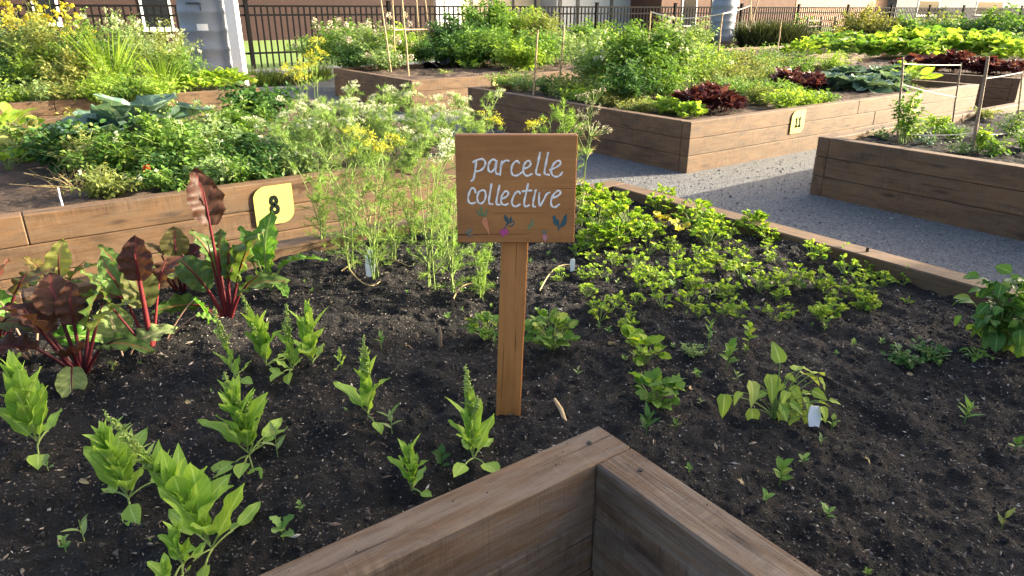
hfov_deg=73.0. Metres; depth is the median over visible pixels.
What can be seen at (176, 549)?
spinach plant
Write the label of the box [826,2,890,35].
shrub
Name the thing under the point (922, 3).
window
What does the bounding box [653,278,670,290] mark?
salad seedling
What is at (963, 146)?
seedling plant
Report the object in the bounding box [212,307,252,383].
spinach plant
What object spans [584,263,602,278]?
salad seedling
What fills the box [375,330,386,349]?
weed
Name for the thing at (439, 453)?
weed
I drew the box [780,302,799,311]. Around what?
salad seedling
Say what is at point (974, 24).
shrub
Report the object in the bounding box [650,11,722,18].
garden string
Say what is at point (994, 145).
seedling plant
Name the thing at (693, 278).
salad seedling
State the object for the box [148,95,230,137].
bean plant
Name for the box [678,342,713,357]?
chickweed plant
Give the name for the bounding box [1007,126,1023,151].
pea plant
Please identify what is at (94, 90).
tall weed
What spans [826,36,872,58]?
green lettuce
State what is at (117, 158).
bean plant
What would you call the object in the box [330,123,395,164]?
coriander plant
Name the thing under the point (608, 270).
salad seedling
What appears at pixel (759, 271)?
salad seedling
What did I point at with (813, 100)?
herb plant
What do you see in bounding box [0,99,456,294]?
raised bed
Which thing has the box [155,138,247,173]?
bean plant
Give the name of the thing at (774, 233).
parsley plant
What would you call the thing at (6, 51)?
tall weed
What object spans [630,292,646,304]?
salad seedling
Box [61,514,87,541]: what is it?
weed
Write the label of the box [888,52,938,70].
red lettuce
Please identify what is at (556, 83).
herb plant
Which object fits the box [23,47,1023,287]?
gravel path
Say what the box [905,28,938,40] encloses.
green lettuce
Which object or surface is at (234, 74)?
strawberry plant
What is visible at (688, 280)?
salad seedling
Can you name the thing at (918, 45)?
green lettuce
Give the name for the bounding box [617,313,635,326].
salad seedling
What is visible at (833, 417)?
weed
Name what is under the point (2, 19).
mustard plant
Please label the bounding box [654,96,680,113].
green lettuce
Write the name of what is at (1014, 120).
pea plant
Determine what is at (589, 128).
dill plant
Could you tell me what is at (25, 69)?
tall weed
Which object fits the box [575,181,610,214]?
parsley plant
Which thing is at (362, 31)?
leafy bush
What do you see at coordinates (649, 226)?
parsley plant
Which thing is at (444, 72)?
weed patch
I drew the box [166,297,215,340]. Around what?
beet plant
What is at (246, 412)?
spinach plant
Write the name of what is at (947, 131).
seedling plant
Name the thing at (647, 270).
salad seedling
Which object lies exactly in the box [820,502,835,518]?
weed seedling
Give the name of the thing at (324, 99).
coriander plant
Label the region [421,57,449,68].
plastic film
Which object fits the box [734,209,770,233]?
parsley plant
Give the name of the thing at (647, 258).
salad seedling
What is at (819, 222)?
loose stones
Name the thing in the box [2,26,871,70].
lawn
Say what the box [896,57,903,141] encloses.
garden stake
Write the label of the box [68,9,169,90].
tall weed
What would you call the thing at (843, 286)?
salad seedling
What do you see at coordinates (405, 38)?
garden stake
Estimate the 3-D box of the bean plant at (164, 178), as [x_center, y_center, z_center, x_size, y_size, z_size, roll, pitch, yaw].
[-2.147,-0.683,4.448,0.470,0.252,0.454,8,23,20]
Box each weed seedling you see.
[692,368,701,377]
[732,369,744,381]
[762,487,774,501]
[798,452,809,462]
[819,432,826,444]
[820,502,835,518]
[862,566,872,575]
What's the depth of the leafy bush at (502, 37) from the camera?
14.10 m
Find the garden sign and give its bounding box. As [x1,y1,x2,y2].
[455,133,577,415]
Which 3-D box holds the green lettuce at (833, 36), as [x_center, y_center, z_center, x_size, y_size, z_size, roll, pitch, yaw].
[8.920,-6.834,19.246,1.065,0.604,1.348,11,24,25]
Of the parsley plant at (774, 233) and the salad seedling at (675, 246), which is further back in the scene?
the parsley plant at (774, 233)
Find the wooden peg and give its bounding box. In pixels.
[438,326,441,346]
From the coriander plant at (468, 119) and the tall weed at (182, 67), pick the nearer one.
the coriander plant at (468, 119)
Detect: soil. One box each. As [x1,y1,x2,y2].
[0,74,227,102]
[0,105,441,217]
[0,196,1023,575]
[356,59,578,79]
[505,72,934,119]
[724,48,851,55]
[841,55,1023,77]
[853,110,1023,164]
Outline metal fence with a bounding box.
[0,0,1023,74]
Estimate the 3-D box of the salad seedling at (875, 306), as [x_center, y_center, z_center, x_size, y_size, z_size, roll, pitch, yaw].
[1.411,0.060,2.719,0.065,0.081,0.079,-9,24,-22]
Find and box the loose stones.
[578,153,1020,280]
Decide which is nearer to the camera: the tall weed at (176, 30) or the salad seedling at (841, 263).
the salad seedling at (841, 263)
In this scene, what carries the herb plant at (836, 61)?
on the raised bed at (1001, 90)
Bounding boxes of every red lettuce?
[671,85,717,110]
[700,80,720,89]
[703,84,748,111]
[769,65,816,88]
[793,71,830,88]
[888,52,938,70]
[908,53,963,70]
[932,48,975,72]
[957,56,1008,73]
[967,55,1023,75]
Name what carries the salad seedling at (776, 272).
on the soil at (850, 458)
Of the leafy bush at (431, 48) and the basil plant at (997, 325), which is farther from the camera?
the leafy bush at (431, 48)
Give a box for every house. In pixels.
[0,0,429,44]
[430,0,540,29]
[541,0,630,30]
[629,0,795,29]
[793,0,887,25]
[885,0,1023,21]
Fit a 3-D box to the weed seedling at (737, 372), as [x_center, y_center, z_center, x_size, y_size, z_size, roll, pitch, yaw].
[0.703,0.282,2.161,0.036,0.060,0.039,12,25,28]
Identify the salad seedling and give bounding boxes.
[551,267,569,280]
[568,244,583,256]
[575,236,592,249]
[577,266,590,280]
[578,282,598,296]
[584,248,599,260]
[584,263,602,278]
[586,300,597,308]
[588,302,610,321]
[589,296,600,307]
[596,260,611,277]
[603,300,618,311]
[604,290,626,307]
[605,252,622,265]
[607,252,620,261]
[610,242,625,250]
[610,246,624,260]
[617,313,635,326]
[620,303,636,315]
[624,265,640,277]
[625,247,646,265]
[629,272,650,287]
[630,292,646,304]
[634,256,653,275]
[637,233,660,254]
[637,264,652,280]
[641,266,668,281]
[646,281,664,294]
[648,266,660,279]
[649,289,673,309]
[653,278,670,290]
[656,263,682,286]
[661,235,681,254]
[663,236,677,244]
[667,256,684,265]
[670,244,685,254]
[672,254,692,269]
[674,287,703,306]
[677,252,689,266]
[682,265,699,277]
[683,276,700,287]
[683,279,692,290]
[684,275,706,291]
[686,265,701,274]
[689,303,709,318]
[690,257,707,269]
[691,244,703,254]
[697,260,714,273]
[699,253,716,266]
[704,242,721,252]
[705,251,722,266]
[706,278,726,294]
[707,298,735,315]
[716,286,733,298]
[716,300,733,312]
[723,252,757,276]
[723,277,742,296]
[724,295,749,317]
[727,223,740,235]
[727,240,744,258]
[747,274,770,292]
[748,262,764,276]
[755,302,772,311]
[758,230,773,242]
[760,275,777,289]
[761,238,776,251]
[761,304,786,320]
[763,250,773,261]
[764,274,792,301]
[768,267,784,276]
[773,270,796,285]
[780,262,810,285]
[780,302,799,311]
[784,307,794,318]
[802,239,829,260]
[804,265,832,288]
[807,303,833,319]
[815,306,836,322]
[816,278,835,289]
[816,278,835,293]
[821,296,849,317]
[828,285,846,301]
[833,253,861,275]
[834,276,848,285]
[840,285,850,293]
[842,281,867,296]
[849,288,878,310]
[851,268,870,282]
[857,260,874,273]
[857,293,881,306]
[859,277,877,292]
[864,294,880,311]
[869,271,879,280]
[871,270,896,286]
[897,275,911,284]
[900,296,914,303]
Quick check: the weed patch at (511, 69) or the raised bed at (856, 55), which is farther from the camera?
the raised bed at (856, 55)
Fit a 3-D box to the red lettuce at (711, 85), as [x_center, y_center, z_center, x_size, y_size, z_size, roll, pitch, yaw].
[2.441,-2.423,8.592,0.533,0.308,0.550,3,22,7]
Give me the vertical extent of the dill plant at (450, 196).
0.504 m
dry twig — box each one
[341,257,409,271]
[349,269,379,285]
[453,283,493,298]
[539,264,575,290]
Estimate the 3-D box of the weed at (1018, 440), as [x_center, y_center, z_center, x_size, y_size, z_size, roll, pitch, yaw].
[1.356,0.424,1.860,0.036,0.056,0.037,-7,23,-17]
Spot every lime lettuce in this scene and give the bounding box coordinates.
[0,101,45,132]
[0,117,55,142]
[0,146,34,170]
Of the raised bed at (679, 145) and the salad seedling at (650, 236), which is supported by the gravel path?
the raised bed at (679, 145)
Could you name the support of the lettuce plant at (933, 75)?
on the raised bed at (679, 145)
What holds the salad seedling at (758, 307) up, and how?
on the soil at (850, 458)
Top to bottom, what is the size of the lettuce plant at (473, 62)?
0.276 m
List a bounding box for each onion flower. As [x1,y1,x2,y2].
[385,12,396,36]
[402,11,412,35]
[424,23,434,39]
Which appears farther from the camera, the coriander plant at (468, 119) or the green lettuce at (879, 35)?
the green lettuce at (879, 35)
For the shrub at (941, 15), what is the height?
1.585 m
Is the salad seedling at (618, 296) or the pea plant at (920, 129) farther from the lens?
the pea plant at (920, 129)
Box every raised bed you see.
[0,71,259,124]
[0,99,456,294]
[0,180,1023,575]
[333,56,617,113]
[468,68,978,173]
[699,45,901,68]
[789,52,1023,107]
[809,101,1023,240]
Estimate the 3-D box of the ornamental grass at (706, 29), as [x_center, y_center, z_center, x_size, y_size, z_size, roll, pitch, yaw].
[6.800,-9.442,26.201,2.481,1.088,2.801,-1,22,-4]
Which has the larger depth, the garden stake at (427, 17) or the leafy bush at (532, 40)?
the garden stake at (427, 17)
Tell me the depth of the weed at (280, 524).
1.53 m
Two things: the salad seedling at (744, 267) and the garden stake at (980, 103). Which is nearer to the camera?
the salad seedling at (744, 267)
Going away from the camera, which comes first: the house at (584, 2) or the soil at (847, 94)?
the soil at (847, 94)
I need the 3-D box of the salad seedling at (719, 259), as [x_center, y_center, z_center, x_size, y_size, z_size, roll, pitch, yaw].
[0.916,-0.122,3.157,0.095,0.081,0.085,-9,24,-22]
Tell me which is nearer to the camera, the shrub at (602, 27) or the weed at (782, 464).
the weed at (782, 464)
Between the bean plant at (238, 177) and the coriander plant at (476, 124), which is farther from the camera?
the coriander plant at (476, 124)
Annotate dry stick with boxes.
[553,398,566,420]
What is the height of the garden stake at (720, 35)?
1.086 m
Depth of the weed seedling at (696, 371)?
2.17 m
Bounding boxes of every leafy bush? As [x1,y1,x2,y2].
[285,33,332,63]
[289,16,381,65]
[311,44,381,67]
[325,18,413,66]
[355,48,416,70]
[363,21,429,64]
[402,35,437,63]
[410,29,468,66]
[414,27,440,55]
[423,11,489,43]
[435,35,490,67]
[436,24,502,66]
[456,0,526,38]
[459,22,530,66]
[482,29,561,69]
[487,4,545,42]
[489,37,554,71]
[507,5,566,38]
[514,25,572,67]
[535,30,589,63]
[552,15,615,54]
[596,27,626,51]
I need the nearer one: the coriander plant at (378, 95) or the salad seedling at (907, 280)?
the salad seedling at (907, 280)
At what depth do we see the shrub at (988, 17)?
28.73 m
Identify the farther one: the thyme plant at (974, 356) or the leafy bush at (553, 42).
the leafy bush at (553, 42)
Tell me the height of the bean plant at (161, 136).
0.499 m
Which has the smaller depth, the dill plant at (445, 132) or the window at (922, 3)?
the dill plant at (445, 132)
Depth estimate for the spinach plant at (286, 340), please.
2.20 m
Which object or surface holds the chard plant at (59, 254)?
on the soil at (850, 458)
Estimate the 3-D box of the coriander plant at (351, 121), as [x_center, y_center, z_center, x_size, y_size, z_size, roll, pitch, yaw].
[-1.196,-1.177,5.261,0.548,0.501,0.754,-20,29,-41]
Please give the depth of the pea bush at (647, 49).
9.07 m
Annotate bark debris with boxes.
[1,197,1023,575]
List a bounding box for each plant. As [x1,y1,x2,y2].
[0,0,80,50]
[0,8,50,72]
[0,119,45,152]
[0,136,38,162]
[0,259,58,336]
[0,272,155,397]
[0,289,99,365]
[0,349,61,469]
[6,114,118,173]
[13,162,90,190]
[22,238,96,286]
[30,0,96,45]
[40,122,137,174]
[45,109,116,141]
[54,107,86,119]
[56,92,212,151]
[60,125,169,178]
[62,156,144,199]
[80,235,183,346]
[80,244,177,298]
[82,420,154,525]
[96,303,178,372]
[102,409,260,575]
[110,108,234,174]
[122,151,196,182]
[129,160,214,192]
[144,226,200,292]
[147,553,187,575]
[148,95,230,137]
[151,168,290,317]
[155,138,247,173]
[158,516,207,575]
[164,113,269,159]
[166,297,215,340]
[169,72,226,91]
[172,147,243,184]
[190,67,239,88]
[197,372,287,478]
[199,96,282,145]
[201,127,291,164]
[208,151,271,183]
[211,66,257,88]
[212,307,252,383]
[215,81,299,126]
[232,211,328,297]
[233,123,260,142]
[238,145,302,179]
[240,293,293,372]
[242,109,302,140]
[245,115,338,158]
[269,108,344,166]
[270,304,302,384]
[272,140,331,175]
[275,95,342,161]
[278,59,311,138]
[289,158,343,248]
[289,298,328,363]
[295,94,345,137]
[300,123,395,270]
[301,36,335,130]
[322,132,415,279]
[325,97,396,163]
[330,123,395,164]
[333,334,389,434]
[333,347,345,369]
[335,96,425,158]
[336,81,363,142]
[358,150,411,259]
[368,81,420,140]
[382,88,442,136]
[383,160,430,243]
[387,433,431,496]
[390,140,456,289]
[391,126,437,173]
[395,103,469,157]
[415,187,477,292]
[416,97,473,151]
[425,124,457,255]
[444,86,505,132]
[446,364,499,476]
[455,55,478,68]
[460,243,495,297]
[476,110,505,132]
[479,71,532,89]
[500,68,546,91]
[524,117,547,132]
[530,71,593,95]
[539,96,591,199]
[549,77,594,99]
[550,81,621,104]
[570,87,611,226]
[574,221,613,250]
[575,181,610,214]
[575,199,621,227]
[583,76,651,99]
[585,88,639,107]
[599,187,630,208]
[602,200,653,230]
[605,217,642,247]
[616,96,663,113]
[621,323,643,346]
[625,332,670,365]
[629,367,686,409]
[633,220,665,239]
[642,192,674,211]
[653,183,676,195]
[671,198,719,227]
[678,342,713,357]
[688,218,731,244]
[689,51,759,82]
[693,208,731,230]
[697,52,725,78]
[698,69,770,90]
[702,41,753,60]
[709,52,741,70]
[710,43,791,76]
[715,75,780,100]
[717,342,840,424]
[721,57,778,84]
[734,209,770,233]
[740,81,782,105]
[743,76,809,94]
[744,54,801,79]
[745,41,803,68]
[751,224,780,240]
[756,87,811,108]
[774,48,832,71]
[785,86,829,105]
[805,70,861,90]
[808,49,861,70]
[809,88,841,103]
[826,64,868,78]
[837,73,895,93]
[862,64,904,77]
[863,70,911,90]
[868,127,896,139]
[880,341,925,368]
[889,84,928,143]
[891,116,930,141]
[892,60,932,82]
[908,67,942,79]
[909,336,952,362]
[914,130,940,144]
[918,114,952,132]
[930,122,971,139]
[942,139,979,153]
[951,264,1023,357]
[959,343,993,361]
[967,106,1003,118]
[974,124,997,151]
[974,135,1014,157]
[994,110,1023,135]
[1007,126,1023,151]
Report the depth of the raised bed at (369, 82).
11.63 m
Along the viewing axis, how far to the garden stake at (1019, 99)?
6.32 m
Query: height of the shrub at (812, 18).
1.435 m
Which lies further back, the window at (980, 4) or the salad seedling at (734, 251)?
the window at (980, 4)
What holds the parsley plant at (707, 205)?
on the soil at (850, 458)
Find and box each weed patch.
[433,69,456,73]
[505,67,521,72]
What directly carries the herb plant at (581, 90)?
on the soil at (847, 94)
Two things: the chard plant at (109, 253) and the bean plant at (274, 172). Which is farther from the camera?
the bean plant at (274, 172)
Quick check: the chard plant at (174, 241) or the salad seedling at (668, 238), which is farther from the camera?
the salad seedling at (668, 238)
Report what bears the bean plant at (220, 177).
on the soil at (23, 196)
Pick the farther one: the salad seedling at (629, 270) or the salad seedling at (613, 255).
the salad seedling at (613, 255)
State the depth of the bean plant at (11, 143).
5.35 m
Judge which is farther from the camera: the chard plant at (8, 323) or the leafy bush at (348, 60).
the leafy bush at (348, 60)
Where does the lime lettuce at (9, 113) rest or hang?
on the soil at (23, 196)
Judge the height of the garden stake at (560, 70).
0.940 m
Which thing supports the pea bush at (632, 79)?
on the soil at (847, 94)
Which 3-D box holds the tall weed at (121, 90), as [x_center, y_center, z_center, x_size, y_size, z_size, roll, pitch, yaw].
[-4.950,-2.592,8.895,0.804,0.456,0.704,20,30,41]
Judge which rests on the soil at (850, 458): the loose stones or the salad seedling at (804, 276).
the salad seedling at (804, 276)
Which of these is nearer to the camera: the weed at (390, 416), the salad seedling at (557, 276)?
the weed at (390, 416)
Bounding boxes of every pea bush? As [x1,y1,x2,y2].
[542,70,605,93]
[554,25,622,82]
[570,18,672,82]
[586,57,670,103]
[595,14,696,96]
[621,55,708,99]
[638,15,733,90]
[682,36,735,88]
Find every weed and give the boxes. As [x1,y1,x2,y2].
[0,2,87,89]
[0,13,55,89]
[0,43,85,93]
[0,59,49,91]
[0,75,68,101]
[0,78,36,102]
[25,73,96,100]
[29,44,118,93]
[34,6,134,77]
[42,453,53,470]
[57,534,70,551]
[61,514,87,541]
[63,70,120,104]
[64,50,147,96]
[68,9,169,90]
[71,13,110,57]
[97,68,158,101]
[98,7,128,85]
[113,18,154,82]
[124,17,202,74]
[125,67,193,101]
[132,20,171,74]
[143,40,212,90]
[160,38,193,54]
[163,24,201,71]
[261,421,285,456]
[269,514,293,539]
[294,500,304,510]
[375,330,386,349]
[376,402,402,433]
[431,443,450,471]
[639,401,660,434]
[672,418,681,428]
[685,462,692,472]
[705,318,714,349]
[718,337,738,368]
[742,320,757,347]
[773,456,793,485]
[827,413,840,430]
[957,395,984,423]
[998,507,1016,529]
[1008,436,1023,450]
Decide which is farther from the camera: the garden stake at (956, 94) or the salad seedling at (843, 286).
the garden stake at (956, 94)
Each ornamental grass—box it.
[247,65,284,86]
[264,68,315,85]
[290,61,337,81]
[675,24,718,45]
[731,17,808,47]
[752,19,821,45]
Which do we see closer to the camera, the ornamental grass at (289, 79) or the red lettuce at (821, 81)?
the red lettuce at (821, 81)
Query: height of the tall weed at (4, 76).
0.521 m
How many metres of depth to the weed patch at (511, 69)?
12.91 m
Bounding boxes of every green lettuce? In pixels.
[641,93,665,108]
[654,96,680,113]
[667,100,708,117]
[778,36,823,54]
[800,34,836,53]
[815,31,851,49]
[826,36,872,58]
[841,36,892,57]
[844,30,867,39]
[859,31,897,40]
[865,37,909,58]
[887,30,922,40]
[888,24,926,37]
[888,37,931,57]
[902,37,951,54]
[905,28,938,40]
[913,24,946,36]
[924,32,971,51]
[936,27,965,36]
[938,33,984,53]
[957,31,1007,56]
[959,28,997,39]
[972,34,1020,55]
[979,28,1023,39]
[981,39,1023,60]
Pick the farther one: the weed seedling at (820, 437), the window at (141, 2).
the window at (141, 2)
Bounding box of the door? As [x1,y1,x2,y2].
[681,0,697,25]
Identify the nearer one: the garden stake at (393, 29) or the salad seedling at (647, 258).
the salad seedling at (647, 258)
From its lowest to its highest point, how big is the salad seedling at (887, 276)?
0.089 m
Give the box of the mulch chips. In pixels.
[0,200,1023,575]
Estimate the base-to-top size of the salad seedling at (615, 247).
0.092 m
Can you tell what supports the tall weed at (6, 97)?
on the soil at (217, 87)
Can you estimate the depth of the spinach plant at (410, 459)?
1.69 m
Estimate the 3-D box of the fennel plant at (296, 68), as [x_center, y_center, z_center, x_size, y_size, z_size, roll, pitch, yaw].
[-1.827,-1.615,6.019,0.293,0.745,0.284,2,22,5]
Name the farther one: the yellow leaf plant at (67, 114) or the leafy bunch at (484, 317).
the yellow leaf plant at (67, 114)
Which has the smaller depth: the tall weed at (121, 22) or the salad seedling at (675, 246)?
the salad seedling at (675, 246)
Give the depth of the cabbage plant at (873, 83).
9.85 m
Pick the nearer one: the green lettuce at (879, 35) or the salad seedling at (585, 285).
the salad seedling at (585, 285)
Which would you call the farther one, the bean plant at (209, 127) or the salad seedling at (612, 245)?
the bean plant at (209, 127)
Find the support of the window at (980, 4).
in the house at (972, 4)
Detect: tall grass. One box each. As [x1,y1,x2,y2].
[48,25,159,86]
[133,53,187,92]
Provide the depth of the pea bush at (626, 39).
9.27 m
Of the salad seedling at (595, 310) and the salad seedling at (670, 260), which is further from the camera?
the salad seedling at (670, 260)
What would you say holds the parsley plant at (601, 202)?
on the soil at (850, 458)
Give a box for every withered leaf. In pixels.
[653,211,669,222]
[669,217,690,230]
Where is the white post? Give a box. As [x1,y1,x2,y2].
[223,0,248,84]
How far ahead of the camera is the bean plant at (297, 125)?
5.33 m
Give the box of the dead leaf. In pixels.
[79,478,88,483]
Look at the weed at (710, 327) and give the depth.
2.31 m
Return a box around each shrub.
[585,20,615,31]
[643,14,662,34]
[786,13,820,33]
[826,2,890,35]
[832,26,856,32]
[858,15,913,36]
[874,9,930,31]
[887,13,961,28]
[914,10,962,25]
[940,13,980,28]
[942,12,993,32]
[956,2,1023,32]
[982,7,1023,38]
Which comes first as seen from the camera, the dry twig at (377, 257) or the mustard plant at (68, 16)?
the dry twig at (377, 257)
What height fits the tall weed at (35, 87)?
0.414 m
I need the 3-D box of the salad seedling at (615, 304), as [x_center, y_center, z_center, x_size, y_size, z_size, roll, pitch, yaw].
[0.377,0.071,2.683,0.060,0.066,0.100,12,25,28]
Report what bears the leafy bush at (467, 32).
on the soil at (431, 73)
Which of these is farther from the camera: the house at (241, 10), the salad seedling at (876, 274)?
the house at (241, 10)
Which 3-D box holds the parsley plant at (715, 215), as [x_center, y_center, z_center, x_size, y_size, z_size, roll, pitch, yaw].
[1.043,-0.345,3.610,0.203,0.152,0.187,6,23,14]
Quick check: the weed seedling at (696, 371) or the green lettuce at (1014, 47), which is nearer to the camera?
the weed seedling at (696, 371)
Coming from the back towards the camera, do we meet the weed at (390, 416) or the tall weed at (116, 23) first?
the tall weed at (116, 23)
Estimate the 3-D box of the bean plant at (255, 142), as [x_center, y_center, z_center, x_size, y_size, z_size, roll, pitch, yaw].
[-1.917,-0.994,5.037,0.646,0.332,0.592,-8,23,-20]
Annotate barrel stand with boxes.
[709,41,736,48]
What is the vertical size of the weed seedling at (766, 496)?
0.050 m
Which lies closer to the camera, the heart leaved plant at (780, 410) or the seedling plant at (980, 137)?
the heart leaved plant at (780, 410)
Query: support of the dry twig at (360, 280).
on the soil at (850, 458)
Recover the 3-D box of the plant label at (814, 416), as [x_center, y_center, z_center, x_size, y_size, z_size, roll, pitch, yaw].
[0.856,0.378,1.961,0.036,0.085,0.028,0,22,0]
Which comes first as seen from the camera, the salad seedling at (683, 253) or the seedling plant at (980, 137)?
the salad seedling at (683, 253)
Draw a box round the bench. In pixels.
[806,16,837,32]
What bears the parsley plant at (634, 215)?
on the soil at (850, 458)
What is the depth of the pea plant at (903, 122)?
6.05 m
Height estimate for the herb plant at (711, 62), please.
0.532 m
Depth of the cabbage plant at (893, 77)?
10.08 m
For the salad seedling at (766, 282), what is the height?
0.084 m
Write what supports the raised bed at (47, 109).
on the gravel path
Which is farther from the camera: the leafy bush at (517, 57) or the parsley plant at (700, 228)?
the leafy bush at (517, 57)
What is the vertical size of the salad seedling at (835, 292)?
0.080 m
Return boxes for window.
[31,0,62,26]
[138,0,175,31]
[916,0,940,16]
[975,1,1004,15]
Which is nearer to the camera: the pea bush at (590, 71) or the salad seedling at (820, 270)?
the salad seedling at (820, 270)
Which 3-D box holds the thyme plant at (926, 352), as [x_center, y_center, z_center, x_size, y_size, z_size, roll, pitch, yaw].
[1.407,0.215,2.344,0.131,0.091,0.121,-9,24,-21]
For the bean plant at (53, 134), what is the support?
on the soil at (23, 196)
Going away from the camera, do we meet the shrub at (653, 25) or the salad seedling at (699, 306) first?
the salad seedling at (699, 306)
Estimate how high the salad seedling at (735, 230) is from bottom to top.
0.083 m
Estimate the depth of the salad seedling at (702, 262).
3.04 m
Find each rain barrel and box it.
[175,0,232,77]
[709,0,736,40]
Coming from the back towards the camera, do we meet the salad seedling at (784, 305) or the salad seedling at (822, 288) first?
the salad seedling at (822, 288)
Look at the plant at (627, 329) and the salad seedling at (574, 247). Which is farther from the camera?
the salad seedling at (574, 247)
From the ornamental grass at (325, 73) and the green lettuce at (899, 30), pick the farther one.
the green lettuce at (899, 30)
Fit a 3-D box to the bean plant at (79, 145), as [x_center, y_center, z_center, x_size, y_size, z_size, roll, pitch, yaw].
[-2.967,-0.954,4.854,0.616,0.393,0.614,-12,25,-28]
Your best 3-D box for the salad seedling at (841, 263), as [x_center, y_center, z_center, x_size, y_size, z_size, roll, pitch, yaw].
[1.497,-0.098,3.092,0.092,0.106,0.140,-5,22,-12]
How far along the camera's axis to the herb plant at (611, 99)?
8.39 m
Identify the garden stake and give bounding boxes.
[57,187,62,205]
[380,0,391,71]
[392,0,396,68]
[401,0,409,75]
[416,0,419,41]
[425,0,431,59]
[532,30,538,95]
[559,26,564,76]
[648,12,650,39]
[717,14,722,62]
[745,0,758,45]
[777,21,781,50]
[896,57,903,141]
[952,63,961,122]
[970,56,989,151]
[1016,73,1022,133]
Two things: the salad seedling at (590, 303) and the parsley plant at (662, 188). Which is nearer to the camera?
the salad seedling at (590, 303)
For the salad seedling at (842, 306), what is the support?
on the soil at (850, 458)
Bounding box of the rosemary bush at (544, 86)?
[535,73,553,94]
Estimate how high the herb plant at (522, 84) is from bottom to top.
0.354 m
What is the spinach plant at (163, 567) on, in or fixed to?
on the soil at (850, 458)
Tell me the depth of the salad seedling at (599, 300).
2.71 m
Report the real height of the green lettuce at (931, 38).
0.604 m
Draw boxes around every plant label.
[365,250,374,276]
[570,259,574,271]
[808,406,820,426]
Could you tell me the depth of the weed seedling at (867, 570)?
1.44 m
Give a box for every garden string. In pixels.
[395,29,431,30]
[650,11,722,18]
[900,132,1010,135]
[901,63,960,65]
[903,84,955,96]
[986,72,1023,78]
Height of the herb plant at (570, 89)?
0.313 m
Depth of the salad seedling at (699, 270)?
3.02 m
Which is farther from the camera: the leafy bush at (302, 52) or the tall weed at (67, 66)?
the leafy bush at (302, 52)
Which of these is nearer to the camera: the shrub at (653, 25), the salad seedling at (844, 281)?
the salad seedling at (844, 281)
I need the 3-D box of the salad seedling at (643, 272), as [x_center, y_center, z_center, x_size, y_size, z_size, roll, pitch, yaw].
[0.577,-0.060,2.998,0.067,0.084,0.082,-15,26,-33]
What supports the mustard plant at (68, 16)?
on the soil at (217, 87)
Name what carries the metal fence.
on the lawn at (263, 56)
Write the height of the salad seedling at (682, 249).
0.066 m
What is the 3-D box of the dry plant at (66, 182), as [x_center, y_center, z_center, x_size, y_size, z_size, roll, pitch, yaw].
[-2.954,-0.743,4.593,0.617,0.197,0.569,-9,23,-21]
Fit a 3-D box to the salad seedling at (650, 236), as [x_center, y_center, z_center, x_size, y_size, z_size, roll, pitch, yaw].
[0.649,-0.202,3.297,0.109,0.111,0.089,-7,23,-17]
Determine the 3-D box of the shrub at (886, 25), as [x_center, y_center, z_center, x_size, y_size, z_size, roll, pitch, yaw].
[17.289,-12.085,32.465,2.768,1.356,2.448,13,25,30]
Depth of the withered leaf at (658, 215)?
3.66 m
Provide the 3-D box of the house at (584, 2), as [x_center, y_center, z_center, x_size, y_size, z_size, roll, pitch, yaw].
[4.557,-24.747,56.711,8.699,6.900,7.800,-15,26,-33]
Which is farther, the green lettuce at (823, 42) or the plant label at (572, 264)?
the green lettuce at (823, 42)
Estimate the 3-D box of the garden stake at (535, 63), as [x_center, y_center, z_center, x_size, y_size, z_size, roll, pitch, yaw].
[0.315,-3.021,9.388,0.079,0.901,0.032,-1,22,-2]
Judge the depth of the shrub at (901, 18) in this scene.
32.30 m
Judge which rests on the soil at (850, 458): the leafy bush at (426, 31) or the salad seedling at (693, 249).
the salad seedling at (693, 249)
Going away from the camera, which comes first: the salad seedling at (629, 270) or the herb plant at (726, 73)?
the salad seedling at (629, 270)
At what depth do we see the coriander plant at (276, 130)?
5.06 m
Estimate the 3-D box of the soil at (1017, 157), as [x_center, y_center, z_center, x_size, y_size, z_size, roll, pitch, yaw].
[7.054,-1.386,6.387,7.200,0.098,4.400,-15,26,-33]
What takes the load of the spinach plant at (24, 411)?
on the soil at (850, 458)
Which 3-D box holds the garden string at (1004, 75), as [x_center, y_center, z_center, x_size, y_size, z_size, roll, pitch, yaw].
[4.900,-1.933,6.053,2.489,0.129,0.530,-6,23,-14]
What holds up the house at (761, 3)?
on the ground
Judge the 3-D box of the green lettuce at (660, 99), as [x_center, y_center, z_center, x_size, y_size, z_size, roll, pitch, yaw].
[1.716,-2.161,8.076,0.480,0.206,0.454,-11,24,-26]
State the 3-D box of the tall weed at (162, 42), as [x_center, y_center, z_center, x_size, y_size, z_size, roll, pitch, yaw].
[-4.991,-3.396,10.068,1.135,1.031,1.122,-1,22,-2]
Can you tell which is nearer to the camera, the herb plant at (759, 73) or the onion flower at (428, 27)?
the herb plant at (759, 73)
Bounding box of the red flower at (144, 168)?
[124,165,150,189]
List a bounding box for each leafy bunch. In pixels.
[461,311,498,340]
[524,308,580,350]
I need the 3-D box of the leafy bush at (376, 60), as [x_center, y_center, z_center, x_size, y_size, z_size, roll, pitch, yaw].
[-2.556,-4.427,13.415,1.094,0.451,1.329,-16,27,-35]

